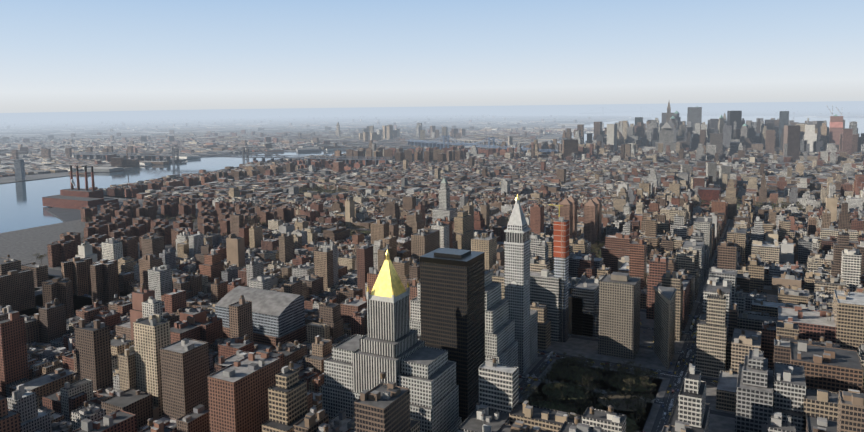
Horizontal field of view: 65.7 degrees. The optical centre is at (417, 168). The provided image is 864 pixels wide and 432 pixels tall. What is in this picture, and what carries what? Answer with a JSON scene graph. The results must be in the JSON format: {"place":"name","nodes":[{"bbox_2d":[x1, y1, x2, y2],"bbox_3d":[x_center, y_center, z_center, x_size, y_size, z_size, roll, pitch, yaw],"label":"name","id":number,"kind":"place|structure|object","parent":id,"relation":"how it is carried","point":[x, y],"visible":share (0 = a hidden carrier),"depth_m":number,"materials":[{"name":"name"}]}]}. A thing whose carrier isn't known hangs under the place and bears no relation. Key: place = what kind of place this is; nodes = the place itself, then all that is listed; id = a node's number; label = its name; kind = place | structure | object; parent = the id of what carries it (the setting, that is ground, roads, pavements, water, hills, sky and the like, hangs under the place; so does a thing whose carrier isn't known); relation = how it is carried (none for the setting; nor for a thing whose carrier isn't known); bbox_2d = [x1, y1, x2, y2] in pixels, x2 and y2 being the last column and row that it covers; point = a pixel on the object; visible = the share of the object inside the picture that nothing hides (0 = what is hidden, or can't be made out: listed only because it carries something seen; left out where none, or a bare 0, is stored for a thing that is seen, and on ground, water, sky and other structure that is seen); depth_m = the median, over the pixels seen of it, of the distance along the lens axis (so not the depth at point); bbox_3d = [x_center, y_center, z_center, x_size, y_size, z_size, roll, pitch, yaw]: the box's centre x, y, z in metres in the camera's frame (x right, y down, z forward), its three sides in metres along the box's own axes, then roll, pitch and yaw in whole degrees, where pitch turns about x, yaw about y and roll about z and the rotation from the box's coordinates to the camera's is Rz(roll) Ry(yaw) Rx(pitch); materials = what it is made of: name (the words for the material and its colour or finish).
{"place":"outdoors","nodes":[
{"label":"outdoors","id":0,"kind":"place"},
{"bbox_2d":[0,116,618,183],"bbox_3d":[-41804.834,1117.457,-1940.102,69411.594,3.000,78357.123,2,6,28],"label":"long island ground","id":1,"kind":"structure","parent":0,"point":[8,179],"depth_m":3692.74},
{"bbox_2d":[72,106,661,165],"bbox_3d":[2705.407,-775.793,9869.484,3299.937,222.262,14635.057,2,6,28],"label":"bridges","id":2,"kind":"structure","parent":1,"relation":"on","point":[440,145],"depth_m":4025.70,"materials":[{"name":"metal"}]},
{"bbox_2d":[0,107,863,180],"bbox_3d":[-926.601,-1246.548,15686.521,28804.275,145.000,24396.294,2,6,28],"label":"borough buildings","id":3,"kind":"structure","parent":1,"relation":"on","point":[20,160],"depth_m":7308.16,"materials":[{"name":"grey concrete"}]},
{"bbox_2d":[21,157,804,431],"bbox_3d":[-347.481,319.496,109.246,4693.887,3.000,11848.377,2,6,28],"label":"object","id":4,"kind":"structure","parent":0,"point":[65,214],"depth_m":833.77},
{"bbox_2d":[215,286,304,336],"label":"building","id":5,"kind":"structure","parent":4,"relation":"on","point":[277,314],"depth_m":902.11,"materials":[{"name":"grey concrete"}]},
{"bbox_2d":[35,227,725,431],"bbox_3d":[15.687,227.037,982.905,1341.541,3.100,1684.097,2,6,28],"label":"traffic","id":6,"kind":"object","parent":4,"relation":"on","point":[551,353],"visible":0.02,"depth_m":829.90,"materials":[{"name":"paint"}]},
{"bbox_2d":[0,153,805,431],"bbox_3d":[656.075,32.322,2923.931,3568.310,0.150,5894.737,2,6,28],"label":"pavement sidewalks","id":7,"kind":"structure","parent":4,"relation":"on","point":[23,245],"depth_m":930.98,"materials":[{"name":"grey concrete"}]},
{"bbox_2d":[0,118,863,431],"bbox_3d":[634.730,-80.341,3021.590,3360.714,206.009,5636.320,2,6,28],"label":"city buildings","id":8,"kind":"structure","parent":7,"relation":"on","point":[180,364],"depth_m":1081.56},
{"bbox_2d":[7,194,863,431],"bbox_3d":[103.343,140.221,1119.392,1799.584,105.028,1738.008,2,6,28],"label":"rooftop water tanks","id":9,"kind":"object","parent":8,"relation":"on","point":[483,416],"visible":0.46,"depth_m":1023.22,"materials":[{"name":"brown wood"}]},
{"bbox_2d":[653,286,676,368],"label":"skyscraper","id":10,"kind":"structure","parent":7,"relation":"on","point":[664,321],"depth_m":827.25,"materials":[{"name":"grey glass"}]},
{"bbox_2d":[70,102,843,341],"bbox_3d":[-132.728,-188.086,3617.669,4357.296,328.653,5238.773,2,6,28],"label":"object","id":11,"kind":"object","parent":4,"relation":"on","point":[517,217],"visible":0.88,"depth_m":799.53,"materials":[{"name":"grey metal"}]},
{"bbox_2d":[366,194,519,297],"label":"gilded roofs","id":12,"kind":"structure","parent":11,"relation":"on","point":[388,283],"depth_m":622.18,"materials":[{"name":"gold metal"}]},
{"bbox_2d":[299,190,803,431],"bbox_3d":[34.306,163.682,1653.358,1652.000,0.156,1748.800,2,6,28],"label":"park lawns and paths","id":13,"kind":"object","parent":4,"relation":"on","point":[624,408],"visible":0.15,"depth_m":740.99,"materials":[{"name":"green plant"}]},
{"bbox_2d":[521,384,540,403],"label":"tree","id":14,"kind":"object","parent":13,"relation":"on","point":[524,395],"visible":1,"depth_m":700.21,"materials":[{"name":"green plant"}]},
{"bbox_2d":[524,385,538,396],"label":"tree","id":15,"kind":"object","parent":13,"relation":"on","point":[532,389],"visible":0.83,"depth_m":728.11,"materials":[{"name":"green plant"}]},
{"bbox_2d":[530,398,542,405],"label":"tree","id":16,"kind":"object","parent":13,"relation":"on","point":[537,403],"visible":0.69,"depth_m":691.31,"materials":[{"name":"green plant"}]},
{"bbox_2d":[540,373,554,387],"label":"tree","id":17,"kind":"object","parent":13,"relation":"on","point":[544,377],"visible":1,"depth_m":747.60,"materials":[{"name":"green plant"}]},
{"bbox_2d":[543,387,560,406],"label":"tree","id":18,"kind":"object","parent":13,"relation":"on","point":[552,397],"visible":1,"depth_m":711.23,"materials":[{"name":"green plant"}]},
{"bbox_2d":[549,399,559,409],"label":"tree","id":19,"kind":"object","parent":13,"relation":"on","point":[556,403],"visible":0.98,"depth_m":688.82,"materials":[{"name":"green plant"}]},
{"bbox_2d":[554,381,565,390],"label":"tree","id":20,"kind":"object","parent":13,"relation":"on","point":[562,385],"visible":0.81,"depth_m":730.24,"materials":[{"name":"green plant"}]},
{"bbox_2d":[556,384,567,396],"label":"tree","id":21,"kind":"object","parent":13,"relation":"on","point":[560,387],"visible":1,"depth_m":725.14,"materials":[{"name":"green plant"}]},
{"bbox_2d":[555,367,569,387],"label":"tree","id":22,"kind":"object","parent":13,"relation":"on","point":[559,376],"visible":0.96,"depth_m":756.49,"materials":[{"name":"green plant"}]},
{"bbox_2d":[557,405,578,412],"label":"tree","id":23,"kind":"object","parent":13,"relation":"on","point":[566,410],"visible":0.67,"depth_m":665.15,"materials":[{"name":"green plant"}]},
{"bbox_2d":[566,391,577,402],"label":"tree","id":24,"kind":"object","parent":13,"relation":"on","point":[572,392],"visible":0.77,"depth_m":717.64,"materials":[{"name":"green plant"}]},
{"bbox_2d":[564,394,589,408],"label":"tree","id":25,"kind":"object","parent":13,"relation":"on","point":[581,402],"visible":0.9,"depth_m":684.51,"materials":[{"name":"green plant"}]},
{"bbox_2d":[572,406,585,414],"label":"tree","id":26,"kind":"object","parent":13,"relation":"on","point":[582,410],"visible":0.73,"depth_m":673.52,"materials":[{"name":"green plant"}]},
{"bbox_2d":[575,376,599,391],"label":"tree","id":27,"kind":"object","parent":13,"relation":"on","point":[587,382],"visible":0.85,"depth_m":728.02,"materials":[{"name":"green plant"}]},
{"bbox_2d":[583,370,599,385],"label":"tree","id":28,"kind":"object","parent":13,"relation":"on","point":[588,372],"visible":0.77,"depth_m":756.03,"materials":[{"name":"green plant"}]},
{"bbox_2d":[580,366,604,390],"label":"tree","id":29,"kind":"object","parent":13,"relation":"on","point":[591,371],"visible":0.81,"depth_m":746.88,"materials":[{"name":"green plant"}]},
{"bbox_2d":[586,384,602,403],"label":"tree","id":30,"kind":"object","parent":13,"relation":"on","point":[590,388],"visible":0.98,"depth_m":713.41,"materials":[{"name":"green plant"}]},
{"bbox_2d":[610,376,623,389],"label":"tree","id":31,"kind":"object","parent":13,"relation":"on","point":[615,378],"visible":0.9,"depth_m":749.28,"materials":[{"name":"green plant"}]},
{"bbox_2d":[614,380,626,387],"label":"tree","id":32,"kind":"object","parent":13,"relation":"on","point":[624,386],"visible":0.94,"depth_m":740.51,"materials":[{"name":"green plant"}]},
{"bbox_2d":[609,362,635,377],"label":"tree","id":33,"kind":"object","parent":13,"relation":"on","point":[614,366],"visible":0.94,"depth_m":764.09,"materials":[{"name":"green plant"}]},
{"bbox_2d":[617,390,628,399],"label":"tree","id":34,"kind":"object","parent":13,"relation":"on","point":[620,391],"visible":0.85,"depth_m":707.99,"materials":[{"name":"green plant"}]},
{"bbox_2d":[615,370,633,382],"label":"tree","id":35,"kind":"object","parent":13,"relation":"on","point":[621,378],"visible":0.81,"depth_m":750.80,"materials":[{"name":"green plant"}]},
{"bbox_2d":[619,392,635,403],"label":"tree","id":36,"kind":"object","parent":13,"relation":"on","point":[629,395],"visible":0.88,"depth_m":702.17,"materials":[{"name":"green plant"}]},
{"bbox_2d":[626,420,634,431],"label":"tree","id":37,"kind":"object","parent":13,"relation":"on","point":[628,422],"visible":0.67,"depth_m":643.23,"materials":[{"name":"green plant"}]},
{"bbox_2d":[623,377,639,397],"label":"tree","id":38,"kind":"object","parent":13,"relation":"on","point":[626,381],"visible":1,"depth_m":723.57,"materials":[{"name":"green plant"}]},
{"bbox_2d":[629,412,645,424],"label":"tree","id":39,"kind":"object","parent":13,"relation":"on","point":[635,420],"visible":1,"depth_m":660.24,"materials":[{"name":"green plant"}]},
{"bbox_2d":[628,395,649,406],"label":"tree","id":40,"kind":"object","parent":13,"relation":"on","point":[641,401],"visible":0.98,"depth_m":687.49,"materials":[{"name":"green plant"}]},
{"bbox_2d":[635,366,650,389],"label":"tree","id":41,"kind":"object","parent":13,"relation":"on","point":[637,375],"visible":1,"depth_m":749.43,"materials":[{"name":"green plant"}]},
{"bbox_2d":[633,391,653,408],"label":"tree","id":42,"kind":"object","parent":13,"relation":"on","point":[638,394],"visible":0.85,"depth_m":697.19,"materials":[{"name":"green plant"}]},
{"bbox_2d":[639,381,650,395],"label":"tree","id":43,"kind":"object","parent":13,"relation":"on","point":[644,385],"visible":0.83,"depth_m":728.86,"materials":[{"name":"green plant"}]},
{"bbox_2d":[645,383,656,396],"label":"tree","id":44,"kind":"object","parent":13,"relation":"on","point":[649,388],"visible":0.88,"depth_m":720.40,"materials":[{"name":"green plant"}]},
{"bbox_2d":[643,368,658,383],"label":"tree","id":45,"kind":"object","parent":13,"relation":"on","point":[652,374],"visible":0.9,"depth_m":757.61,"materials":[{"name":"green plant"}]},
{"bbox_2d":[522,240,724,431],"bbox_3d":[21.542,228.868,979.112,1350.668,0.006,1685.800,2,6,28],"label":"cars","id":46,"kind":"object","parent":4,"relation":"on","point":[648,371],"visible":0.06,"depth_m":793.40,"materials":[{"name":"paint"}]},
{"bbox_2d":[0,101,863,232],"bbox_3d":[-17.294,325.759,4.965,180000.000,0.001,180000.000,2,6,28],"label":"water","id":47,"kind":"structure","parent":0,"point":[21,206],"depth_m":20342.44,"materials":[{"name":"blue liquid"}]},
{"bbox_2d":[0,0,863,112],"label":"sky","id":48,"kind":"structure","parent":0,"point":[56,55],"materials":[{"name":"blue"}]},
{"bbox_2d":[42,107,857,431],"bbox_3d":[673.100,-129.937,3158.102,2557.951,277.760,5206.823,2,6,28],"label":"skyscrapers","id":49,"kind":"structure","parent":0,"point":[466,323],"depth_m":745.80,"materials":[{"name":"grey concrete"}]},
{"bbox_2d":[420,248,484,266],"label":"tower roof","id":50,"kind":"structure","parent":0,"point":[456,257],"depth_m":664.30,"materials":[{"name":"metal"}]},
{"bbox_2d":[752,107,863,117],"bbox_3d":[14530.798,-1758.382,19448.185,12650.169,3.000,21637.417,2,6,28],"label":"staten island ground","id":51,"kind":"structure","parent":0,"point":[807,115],"depth_m":13714.45,"materials":[{"name":"grey"}]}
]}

